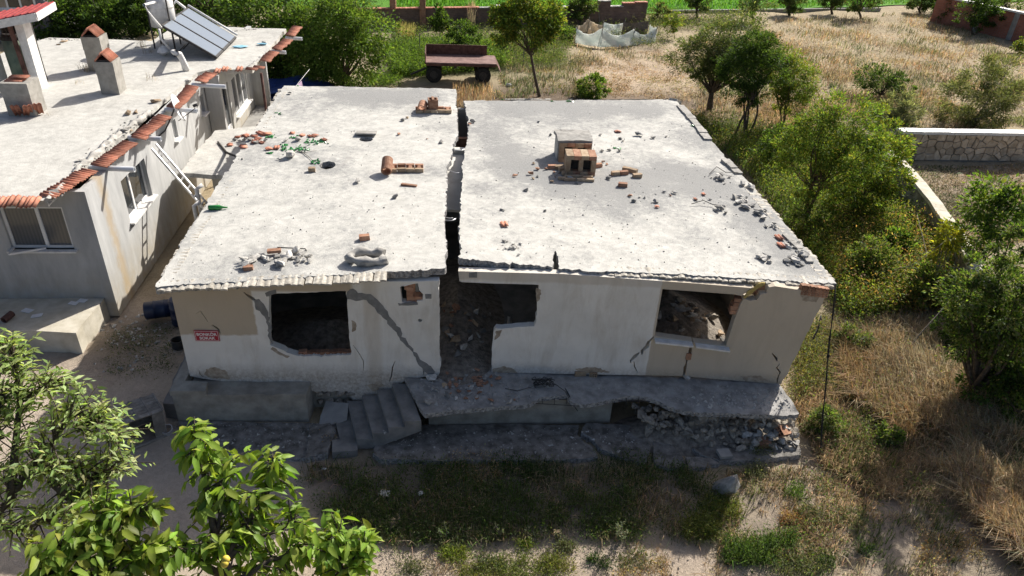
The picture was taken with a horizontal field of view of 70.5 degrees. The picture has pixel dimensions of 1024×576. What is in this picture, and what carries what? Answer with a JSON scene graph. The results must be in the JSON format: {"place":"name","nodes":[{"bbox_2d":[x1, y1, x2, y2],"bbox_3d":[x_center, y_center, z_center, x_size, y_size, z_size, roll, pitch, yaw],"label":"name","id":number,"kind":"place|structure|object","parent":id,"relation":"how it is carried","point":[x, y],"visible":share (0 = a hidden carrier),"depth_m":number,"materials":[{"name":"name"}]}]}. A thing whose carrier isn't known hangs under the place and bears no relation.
{"place":"outdoors","nodes":[
{"label":"outdoors","id":0,"kind":"place"},
{"bbox_2d":[416,372,558,409],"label":"gravel","id":1,"kind":"structure","parent":0,"point":[459,380],"depth_m":17.05,"materials":[{"name":"gravel"}]},
{"bbox_2d":[178,421,800,471],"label":"pavement","id":2,"kind":"structure","parent":0,"point":[307,448],"depth_m":16.82,"materials":[{"name":"concrete"}]},
{"bbox_2d":[168,422,316,447],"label":"gravel","id":3,"kind":"structure","parent":2,"relation":"on","point":[175,427],"depth_m":16.79,"materials":[{"name":"gravel"}]},
{"bbox_2d":[716,448,732,458],"bbox_3d":[4.921,3.840,16.797,0.300,0.080,0.260,-1,32,-12],"label":"concrete tile","id":4,"kind":"object","parent":2,"relation":"on","point":[724,453],"visible":1,"depth_m":16.75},
{"bbox_2d":[0,1,1023,575],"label":"ground","id":5,"kind":"structure","parent":0,"point":[162,477],"depth_m":16.39,"materials":[{"name":"soil"}]},
{"bbox_2d":[0,0,74,41],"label":"tree","id":6,"kind":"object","parent":5,"relation":"on","point":[8,4],"depth_m":43.94,"materials":[{"name":"green plant"}]},
{"bbox_2d":[0,0,35,10],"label":"window","id":7,"kind":"structure","parent":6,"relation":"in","point":[4,4],"depth_m":43.82,"materials":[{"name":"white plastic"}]},
{"bbox_2d":[0,298,109,353],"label":"patio","id":8,"kind":"structure","parent":5,"relation":"on","point":[62,324],"depth_m":19.34,"materials":[{"name":"beige concrete"}]},
{"bbox_2d":[31,0,92,40],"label":"dark bush","id":9,"kind":"object","parent":5,"relation":"on","point":[58,29],"visible":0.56,"depth_m":44.86,"materials":[{"name":"green plant"}]},
{"bbox_2d":[0,327,154,563],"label":"almond tree","id":10,"kind":"object","parent":5,"relation":"on","point":[39,467],"visible":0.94,"depth_m":7.58,"materials":[{"name":"green plant"}]},
{"bbox_2d":[60,0,140,39],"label":"dark bush","id":11,"kind":"object","parent":5,"relation":"on","point":[98,16],"visible":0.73,"depth_m":45.82,"materials":[{"name":"green plant"}]},
{"bbox_2d":[17,482,184,575],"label":"persimmon tree","id":12,"kind":"object","parent":5,"relation":"on","point":[92,542],"visible":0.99,"depth_m":6.26,"materials":[{"name":"green plant"}]},
{"bbox_2d":[111,0,166,37],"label":"dark bush","id":13,"kind":"object","parent":5,"relation":"on","point":[140,26],"visible":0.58,"depth_m":46.53,"materials":[{"name":"green plant"}]},
{"bbox_2d":[115,393,173,449],"bbox_3d":[-8.416,3.032,16.585,0.972,0.816,0.780,-22,40,-35],"label":"wooden hutch","id":14,"kind":"object","parent":5,"relation":"on","point":[147,409],"visible":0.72,"depth_m":16.47,"materials":[{"name":"grey wood"}]},
{"bbox_2d":[0,1,302,315],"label":"neighbour house","id":15,"kind":"structure","parent":5,"relation":"on","point":[105,217],"depth_m":22.61,"materials":[{"name":"paint"}]},
{"bbox_2d":[0,207,77,255],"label":"window","id":16,"kind":"structure","parent":15,"relation":"in","point":[40,228],"depth_m":19.16,"materials":[{"name":"white plastic"}]},
{"bbox_2d":[121,161,157,224],"bbox_3d":[-11.317,-2.958,21.879,0.330,1.300,2.070,0,32,-5],"label":"window","id":17,"kind":"structure","parent":15,"relation":"in","point":[137,198],"depth_m":22.06,"materials":[{"name":"white plastic"}]},
{"bbox_2d":[158,94,197,135],"bbox_3d":[-11.044,-5.668,23.730,0.815,1.138,1.442,14,33,17],"label":"satellite dish","id":18,"kind":"object","parent":15,"relation":"attached to","point":[175,100],"visible":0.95,"depth_m":24.00,"materials":[{"name":"white metal"}]},
{"bbox_2d":[143,0,237,70],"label":"solar water heater","id":19,"kind":"object","parent":15,"relation":"on","point":[198,31],"visible":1,"depth_m":29.65,"materials":[{"name":"metal"}]},
{"bbox_2d":[222,83,232,128],"bbox_3d":[-12.318,-7.498,31.317,0.070,2.600,0.950,0,32,-5],"label":"door","id":20,"kind":"structure","parent":15,"relation":"in","point":[225,95],"depth_m":31.40,"materials":[{"name":"white plastic"}]},
{"bbox_2d":[231,73,252,117],"bbox_3d":[-12.403,-9.028,33.134,0.300,1.710,2.710,0,32,-5],"label":"window","id":21,"kind":"structure","parent":15,"relation":"in","point":[241,100],"depth_m":33.24,"materials":[{"name":"white plastic"}]},
{"bbox_2d":[143,299,169,319],"bbox_3d":[-9.952,0.593,20.530,0.830,0.530,0.530,-8,33,-17],"label":"barrel","id":22,"kind":"object","parent":5,"relation":"on","point":[153,309],"visible":0.7,"depth_m":20.32,"materials":[{"name":"blue plastic"}]},
{"bbox_2d":[168,297,178,326],"bbox_3d":[-9.294,0.636,20.276,0.543,0.834,0.530,0,32,-5],"label":"barrel","id":23,"kind":"object","parent":5,"relation":"on","point":[172,314],"visible":0.27,"depth_m":20.06,"materials":[{"name":"blue plastic"}]},
{"bbox_2d":[170,336,183,350],"bbox_3d":[-8.992,1.488,19.524,0.340,0.250,0.340,0,32,-5],"label":"bucket","id":24,"kind":"object","parent":5,"relation":"on","point":[176,343],"visible":0.74,"depth_m":19.45,"materials":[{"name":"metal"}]},
{"bbox_2d":[151,143,206,208],"bbox_3d":[-9.880,-2.719,23.154,2.848,3.493,0.417,9,32,9],"label":"ladder","id":25,"kind":"object","parent":5,"relation":"on","point":[174,171],"visible":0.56,"depth_m":22.77,"materials":[{"name":"metal"}]},
{"bbox_2d":[175,0,270,24],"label":"broadleaf tree","id":26,"kind":"object","parent":5,"relation":"on","point":[207,7],"visible":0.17,"depth_m":53.02,"materials":[{"name":"green plant"}]},
{"bbox_2d":[150,416,319,575],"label":"persimmon tree","id":27,"kind":"object","parent":5,"relation":"on","point":[248,533],"visible":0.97,"depth_m":6.77,"materials":[{"name":"green plant"}]},
{"bbox_2d":[212,0,336,78],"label":"broadleaf tree","id":28,"kind":"object","parent":5,"relation":"on","point":[237,15],"visible":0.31,"depth_m":39.39,"materials":[{"name":"green plant"}]},
{"bbox_2d":[269,75,334,100],"bbox_3d":[-11.270,-10.346,37.772,3.630,0.976,3.500,0,32,-5],"label":"covered woodpile","id":29,"kind":"object","parent":5,"relation":"on","point":[275,85],"visible":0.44,"depth_m":38.12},
{"bbox_2d":[284,509,382,575],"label":"persimmon tree","id":30,"kind":"object","parent":5,"relation":"on","point":[351,552],"visible":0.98,"depth_m":6.91,"materials":[{"name":"green plant"}]},
{"bbox_2d":[319,401,348,425],"bbox_3d":[-4.289,2.999,17.391,0.820,0.100,0.737,-19,50,-7],"label":"broken slab","id":31,"kind":"object","parent":5,"relation":"on","point":[332,413],"depth_m":17.32,"materials":[{"name":"grey concrete"}]},
{"bbox_2d":[261,0,410,86],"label":"cherry tree","id":32,"kind":"object","parent":5,"relation":"on","point":[347,24],"visible":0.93,"depth_m":38.19,"materials":[{"name":"green plant"}]},
{"bbox_2d":[332,438,357,458],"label":"step block","id":33,"kind":"structure","parent":5,"relation":"on","point":[348,446],"depth_m":16.43,"materials":[{"name":"concrete"}]},
{"bbox_2d":[426,3,453,33],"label":"green shrub","id":34,"kind":"object","parent":5,"relation":"on","point":[440,20],"visible":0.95,"depth_m":50.58,"materials":[{"name":"green plant"}]},
{"bbox_2d":[410,44,500,83],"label":"farm trailer","id":35,"kind":"object","parent":5,"relation":"on","point":[476,57],"visible":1,"depth_m":41.85,"materials":[{"name":"metal"}]},
{"bbox_2d":[442,18,484,44],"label":"green shrub","id":36,"kind":"object","parent":5,"relation":"on","point":[468,28],"visible":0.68,"depth_m":45.45,"materials":[{"name":"green plant"}]},
{"bbox_2d":[155,86,835,448],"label":"damaged house","id":37,"kind":"structure","parent":5,"relation":"on","point":[371,345],"depth_m":17.54,"materials":[{"name":"concrete"}]},
{"bbox_2d":[194,330,219,340],"bbox_3d":[-6.926,1.085,16.460,0.540,0.290,0.024,1,32,-4],"label":"street sign","id":38,"kind":"object","parent":37,"relation":"attached to","point":[206,335],"visible":1,"depth_m":16.45,"materials":[{"name":"red metal"}]},
{"bbox_2d":[159,88,452,282],"bbox_3d":[-6.306,-2.324,22.430,9.211,3.961,14.242,0,32,-5],"label":"grit","id":39,"kind":"object","parent":37,"relation":"on","point":[324,200],"visible":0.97,"depth_m":18.52,"materials":[{"name":"concrete"}]},
{"bbox_2d":[344,246,388,266],"bbox_3d":[-3.238,-0.707,16.182,0.991,0.262,0.705,0,32,-5],"label":"concrete ring","id":40,"kind":"object","parent":37,"relation":"on","point":[357,256],"visible":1,"depth_m":16.05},
{"bbox_2d":[381,156,392,174],"bbox_3d":[-3.538,-3.470,20.518,0.328,0.471,0.547,0,32,-5],"label":"clay pipe","id":41,"kind":"object","parent":37,"relation":"on","point":[386,165],"visible":1,"depth_m":20.44,"materials":[{"name":"orange ceramic"}]},
{"bbox_2d":[392,163,423,172],"bbox_3d":[-3.056,-3.462,20.896,1.013,0.138,0.474,0,32,-5],"label":"brick row","id":42,"kind":"object","parent":37,"relation":"on","point":[405,167],"visible":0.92,"depth_m":20.78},
{"bbox_2d":[415,106,451,113],"bbox_3d":[-2.768,-6.280,25.558,1.255,0.137,0.457,-2,32,-8],"label":"brick row","id":43,"kind":"object","parent":37,"relation":"on","point":[441,109],"visible":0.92,"depth_m":25.41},
{"bbox_2d":[428,96,437,109],"bbox_3d":[-2.780,-6.500,25.481,0.340,0.370,0.380,-3,32,-10],"label":"flue tile","id":44,"kind":"object","parent":43,"relation":"on","point":[432,102],"visible":1,"depth_m":25.36,"materials":[{"name":"orange brick"}]},
{"bbox_2d":[532,377,577,410],"bbox_3d":[1.029,2.524,17.338,1.211,0.642,0.440,12,33,14],"label":"wire tangle","id":45,"kind":"object","parent":37,"relation":"on","point":[542,380],"visible":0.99,"depth_m":17.27,"materials":[{"name":"metal"}]},
{"bbox_2d":[554,129,592,161],"bbox_3d":[1.869,-4.372,22.306,1.129,0.736,0.985,0,32,-5],"label":"chimney stub","id":46,"kind":"object","parent":37,"relation":"on","point":[572,139],"visible":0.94,"depth_m":21.98,"materials":[{"name":"brick"}]},
{"bbox_2d":[558,175,593,181],"bbox_3d":[1.835,-3.162,20.890,1.032,0.080,0.340,0,32,-5],"label":"brick row","id":47,"kind":"object","parent":37,"relation":"on","point":[589,178],"visible":1,"depth_m":20.80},
{"bbox_2d":[564,149,596,175],"bbox_3d":[1.991,-3.668,21.228,0.880,0.616,0.577,2,32,-3],"label":"chimney stub","id":48,"kind":"object","parent":37,"relation":"on","point":[580,161],"visible":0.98,"depth_m":21.08,"materials":[{"name":"brick"}]},
{"bbox_2d":[460,102,814,275],"bbox_3d":[2.190,-4.041,25.942,8.491,4.028,20.371,0,32,-5],"label":"grit","id":49,"kind":"object","parent":37,"relation":"on","point":[611,205],"visible":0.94,"depth_m":19.10,"materials":[{"name":"concrete"}]},
{"bbox_2d":[571,380,787,410],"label":"gravel","id":50,"kind":"structure","parent":37,"relation":"on","point":[701,389],"depth_m":17.34,"materials":[{"name":"gravel"}]},
{"bbox_2d":[691,387,793,411],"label":"gravel","id":51,"kind":"structure","parent":37,"relation":"on","point":[728,394],"depth_m":17.18,"materials":[{"name":"gravel"}]},
{"bbox_2d":[820,284,835,453],"bbox_3d":[7.350,1.961,16.878,0.080,3.756,1.741,2,32,-2],"label":"hanging cable","id":52,"kind":"object","parent":37,"relation":"hanging from","point":[828,354],"visible":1,"depth_m":16.90,"materials":[{"name":"rubber"}]},
{"bbox_2d":[359,0,647,28],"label":"brick garden wall","id":53,"kind":"structure","parent":5,"relation":"on","point":[635,9],"depth_m":54.39,"materials":[{"name":"brick"}]},
{"bbox_2d":[383,428,634,455],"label":"gravel","id":54,"kind":"structure","parent":5,"relation":"on","point":[512,446],"depth_m":16.86,"materials":[{"name":"gravel"}]},
{"bbox_2d":[321,464,698,548],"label":"pebbles","id":55,"kind":"object","parent":5,"relation":"on","point":[510,505],"visible":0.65,"depth_m":15.55,"materials":[{"name":"stone"}]},
{"bbox_2d":[486,0,572,96],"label":"apricot tree","id":56,"kind":"object","parent":5,"relation":"on","point":[540,20],"visible":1,"depth_m":37.85,"materials":[{"name":"green plant"}]},
{"bbox_2d":[46,0,1023,575],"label":"dry grass","id":57,"kind":"structure","parent":5,"relation":"on","point":[972,488],"depth_m":17.83,"materials":[{"name":"plant"}]},
{"bbox_2d":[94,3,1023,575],"bbox_3d":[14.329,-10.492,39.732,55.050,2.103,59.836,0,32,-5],"label":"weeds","id":58,"kind":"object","parent":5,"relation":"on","point":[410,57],"visible":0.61,"depth_m":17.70,"materials":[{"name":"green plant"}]},
{"bbox_2d":[376,545,743,575],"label":"pebbles","id":59,"kind":"object","parent":5,"relation":"on","point":[566,553],"visible":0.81,"depth_m":14.39,"materials":[{"name":"stone"}]},
{"bbox_2d":[551,22,578,42],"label":"green shrub","id":60,"kind":"object","parent":5,"relation":"on","point":[567,32],"visible":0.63,"depth_m":51.44,"materials":[{"name":"green plant"}]},
{"bbox_2d":[565,0,599,24],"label":"orchard tree","id":61,"kind":"object","parent":5,"relation":"on","point":[577,5],"visible":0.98,"depth_m":55.74,"materials":[{"name":"green plant"}]},
{"bbox_2d":[576,72,612,99],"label":"green shrub","id":62,"kind":"object","parent":5,"relation":"on","point":[592,94],"visible":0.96,"depth_m":40.00,"materials":[{"name":"green plant"}]},
{"bbox_2d":[575,17,657,46],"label":"netting pen","id":63,"kind":"object","parent":5,"relation":"on","point":[600,36],"visible":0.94,"depth_m":51.79,"materials":[{"name":"white fabric"}]},
{"bbox_2d":[615,521,628,541],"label":"tall weed","id":64,"kind":"object","parent":5,"relation":"on","point":[618,526],"visible":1,"depth_m":14.54,"materials":[{"name":"green plant"}]},
{"bbox_2d":[649,1,673,22],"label":"green shrub","id":65,"kind":"object","parent":5,"relation":"on","point":[659,9],"visible":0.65,"depth_m":58.66,"materials":[{"name":"green plant"}]},
{"bbox_2d":[310,11,1023,575],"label":"green grass","id":66,"kind":"structure","parent":5,"relation":"on","point":[728,501],"depth_m":16.10,"materials":[{"name":"plant"}]},
{"bbox_2d":[663,9,687,38],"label":"sapling","id":67,"kind":"object","parent":5,"relation":"on","point":[674,21],"visible":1,"depth_m":53.90,"materials":[{"name":"green plant"}]},
{"bbox_2d":[683,0,712,17],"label":"orchard tree","id":68,"kind":"object","parent":5,"relation":"on","point":[696,4],"visible":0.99,"depth_m":60.55,"materials":[{"name":"green plant"}]},
{"bbox_2d":[611,411,798,456],"bbox_3d":[4.673,3.207,17.515,5.000,0.741,1.700,0,32,-5],"label":"rubble pile","id":69,"kind":"object","parent":5,"relation":"on","point":[683,445],"visible":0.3,"depth_m":17.23,"materials":[{"name":"stone"}]},
{"bbox_3d":[6.588,3.528,17.347,0.069,0.080,0.045,-19,61,19],"label":"heap stone","id":70,"kind":"object","parent":69,"relation":"on","visible":0},
{"bbox_2d":[774,425,791,437],"bbox_3d":[6.456,3.407,17.272,0.340,0.160,0.240,0,56,-38],"label":"brick","id":71,"kind":"object","parent":70,"relation":"on","point":[782,431],"visible":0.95,"depth_m":17.18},
{"bbox_2d":[660,0,770,111],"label":"olive tree","id":72,"kind":"object","parent":5,"relation":"on","point":[706,67],"visible":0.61,"depth_m":37.49,"materials":[{"name":"green plant"}]},
{"bbox_2d":[712,474,739,494],"bbox_3d":[4.722,4.333,15.857,0.425,0.675,0.404,4,54,-40],"label":"boulder","id":73,"kind":"object","parent":5,"relation":"on","point":[730,484],"visible":0.96,"depth_m":15.70,"materials":[{"name":"stone"}]},
{"bbox_2d":[710,28,791,137],"bbox_3d":[11.412,-9.707,34.901,3.961,5.456,3.348,0,32,-5],"label":"locust tree","id":74,"kind":"object","parent":5,"relation":"on","point":[755,56],"visible":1,"depth_m":34.09,"materials":[{"name":"green plant"}]},
{"bbox_2d":[729,0,781,18],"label":"orchard tree","id":75,"kind":"object","parent":5,"relation":"on","point":[775,5],"visible":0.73,"depth_m":60.29,"materials":[{"name":"green plant"}]},
{"bbox_2d":[745,119,796,169],"bbox_3d":[11.798,-6.341,32.362,2.504,2.241,1.825,0,32,-5],"label":"wild bush","id":76,"kind":"object","parent":5,"relation":"on","point":[767,139],"visible":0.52,"depth_m":32.32,"materials":[{"name":"green plant"}]},
{"bbox_2d":[670,8,880,13],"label":"field edging","id":77,"kind":"object","parent":5,"relation":"on","point":[804,9],"visible":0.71,"depth_m":65.83,"materials":[{"name":"green concrete"}]},
{"bbox_2d":[777,0,807,15],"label":"orchard tree","id":78,"kind":"object","parent":5,"relation":"on","point":[791,6],"visible":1,"depth_m":63.65,"materials":[{"name":"green plant"}]},
{"bbox_2d":[760,42,829,126],"bbox_3d":[13.924,-10.025,36.315,3.482,4.456,2.948,0,32,-5],"label":"locust tree","id":79,"kind":"object","parent":5,"relation":"on","point":[785,92],"visible":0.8,"depth_m":35.81,"materials":[{"name":"green plant"}]},
{"bbox_2d":[780,196,835,242],"bbox_3d":[10.892,-2.616,26.839,1.910,1.871,1.494,29,40,36],"label":"wild bush","id":80,"kind":"object","parent":5,"relation":"on","point":[799,215],"visible":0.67,"depth_m":26.61,"materials":[{"name":"green plant"}]},
{"bbox_2d":[799,402,848,439],"bbox_3d":[7.579,3.236,17.597,0.996,1.078,0.878,0,32,-5],"label":"wild bush","id":81,"kind":"object","parent":5,"relation":"on","point":[829,422],"visible":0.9,"depth_m":17.47,"materials":[{"name":"green plant"}]},
{"bbox_2d":[768,85,892,232],"bbox_3d":[11.153,-4.154,25.564,4.577,5.838,3.145,0,32,-5],"label":"locust tree","id":82,"kind":"object","parent":5,"relation":"on","point":[827,156],"visible":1,"depth_m":24.79,"materials":[{"name":"green plant"}]},
{"bbox_2d":[816,0,847,13],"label":"orchard tree","id":83,"kind":"object","parent":5,"relation":"on","point":[834,4],"visible":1,"depth_m":65.20,"materials":[{"name":"green plant"}]},
{"bbox_2d":[827,320,876,352],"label":"wild bush","id":84,"kind":"object","parent":5,"relation":"on","point":[858,335],"visible":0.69,"depth_m":20.68,"materials":[{"name":"green plant"}]},
{"bbox_2d":[843,0,884,18],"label":"orchard tree","id":85,"kind":"object","parent":5,"relation":"on","point":[857,7],"visible":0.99,"depth_m":63.95,"materials":[{"name":"green plant"}]},
{"bbox_2d":[838,233,900,285],"bbox_3d":[11.813,-0.861,23.945,1.949,1.810,1.829,15,34,19],"label":"wild bush","id":86,"kind":"object","parent":5,"relation":"on","point":[875,255],"visible":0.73,"depth_m":23.74,"materials":[{"name":"green plant"}]},
{"bbox_2d":[819,129,920,224],"bbox_3d":[13.445,-4.109,27.344,3.226,3.975,2.833,-23,40,-36],"label":"locust tree","id":87,"kind":"object","parent":5,"relation":"on","point":[887,183],"visible":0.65,"depth_m":27.04,"materials":[{"name":"green plant"}]},
{"bbox_2d":[852,59,917,97],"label":"quince tree","id":88,"kind":"object","parent":5,"relation":"on","point":[876,80],"visible":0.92,"depth_m":42.78,"materials":[{"name":"green plant"}]},
{"bbox_2d":[860,101,917,165],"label":"plum shoots","id":89,"kind":"object","parent":5,"relation":"on","point":[888,122],"visible":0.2,"depth_m":32.65,"materials":[{"name":"green plant"}]},
{"bbox_2d":[874,419,906,450],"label":"wild bush","id":90,"kind":"object","parent":5,"relation":"on","point":[899,435],"visible":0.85,"depth_m":17.34,"materials":[{"name":"green plant"}]},
{"bbox_2d":[873,83,928,127],"bbox_3d":[20.716,-9.627,38.612,3.007,2.401,2.449,16,34,20],"label":"silver shrub","id":91,"kind":"object","parent":5,"relation":"on","point":[902,111],"visible":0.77,"depth_m":38.38,"materials":[{"name":"green plant"}]},
{"bbox_2d":[879,224,924,260],"bbox_3d":[13.651,-1.467,25.505,1.754,1.452,1.360,21,36,26],"label":"wild bush","id":92,"kind":"object","parent":5,"relation":"on","point":[894,229],"visible":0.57,"depth_m":25.30,"materials":[{"name":"green plant"}]},
{"bbox_2d":[904,0,936,13],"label":"orchard tree","id":93,"kind":"object","parent":5,"relation":"on","point":[914,4],"visible":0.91,"depth_m":67.85,"materials":[{"name":"green plant"}]},
{"bbox_2d":[897,258,948,313],"bbox_3d":[13.002,0.052,22.787,1.895,1.790,1.556,0,32,-5],"label":"wild bush","id":94,"kind":"object","parent":5,"relation":"on","point":[924,273],"visible":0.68,"depth_m":22.60,"materials":[{"name":"green plant"}]},
{"bbox_2d":[888,150,1005,324],"bbox_3d":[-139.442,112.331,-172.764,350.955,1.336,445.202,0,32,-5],"label":"whitewashed wall","id":95,"kind":"structure","parent":5,"relation":"on","point":[924,192],"depth_m":27.51,"materials":[{"name":"paint"}]},
{"bbox_2d":[924,216,971,274],"bbox_3d":[14.201,-0.875,23.580,2.175,2.925,1.517,-22,40,-35],"label":"walnut sapling","id":96,"kind":"object","parent":5,"relation":"on","point":[950,244],"visible":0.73,"depth_m":23.16,"materials":[{"name":"green plant"}]},
{"bbox_2d":[926,304,984,353],"bbox_3d":[13.007,1.230,21.011,1.907,1.530,1.515,0,32,-5],"label":"wild bush","id":97,"kind":"object","parent":5,"relation":"on","point":[932,326],"visible":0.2,"depth_m":21.04,"materials":[{"name":"green plant"}]},
{"bbox_2d":[895,128,1023,161],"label":"stone wall","id":98,"kind":"structure","parent":5,"relation":"on","point":[973,145],"depth_m":34.36,"materials":[{"name":"stone"}]},
{"bbox_2d":[921,216,1023,397],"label":"elm tree","id":99,"kind":"object","parent":5,"relation":"on","point":[989,340],"visible":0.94,"depth_m":17.42,"materials":[{"name":"green plant"}]},
{"bbox_2d":[929,49,1023,129],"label":"silver shrub","id":100,"kind":"object","parent":5,"relation":"on","point":[1000,98],"visible":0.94,"depth_m":38.19,"materials":[{"name":"green plant"}]},
{"bbox_2d":[930,0,1023,41],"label":"red brick wall","id":101,"kind":"structure","parent":5,"relation":"on","point":[1010,27],"depth_m":60.63,"materials":[{"name":"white brick"}]},
{"bbox_2d":[951,0,1005,34],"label":"thicket shrub","id":102,"kind":"object","parent":5,"relation":"on","point":[982,10],"visible":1,"depth_m":59.60,"materials":[{"name":"green plant"}]},
{"bbox_2d":[937,169,1023,268],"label":"walnut sapling","id":103,"kind":"object","parent":5,"relation":"on","point":[982,196],"visible":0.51,"depth_m":23.09,"materials":[{"name":"green plant"}]},
{"bbox_2d":[952,342,1023,425],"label":"wild bush","id":104,"kind":"object","parent":5,"relation":"on","point":[1015,402],"visible":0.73,"depth_m":18.18,"materials":[{"name":"green plant"}]},
{"bbox_2d":[971,182,1023,280],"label":"walnut sapling","id":105,"kind":"object","parent":5,"relation":"on","point":[1003,198],"visible":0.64,"depth_m":22.55,"materials":[{"name":"green plant"}]},
{"bbox_2d":[984,0,1023,10],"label":"thicket shrub","id":106,"kind":"object","parent":5,"relation":"on","point":[1005,3],"visible":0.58,"depth_m":71.70,"materials":[{"name":"green plant"}]},
{"bbox_2d":[1009,36,1023,54],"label":"thicket shrub","id":107,"kind":"object","parent":5,"relation":"on","point":[1020,44],"visible":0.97,"depth_m":55.07,"materials":[{"name":"green plant"}]},
{"bbox_2d":[184,0,1019,13],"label":"field","id":108,"kind":"structure","parent":0,"point":[384,2],"depth_m":65.72,"materials":[{"name":"plant"}]},
{"bbox_2d":[396,0,906,11],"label":"crop","id":109,"kind":"object","parent":108,"relation":"on","point":[457,3],"visible":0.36,"depth_m":64.54,"materials":[{"name":"green plant"}]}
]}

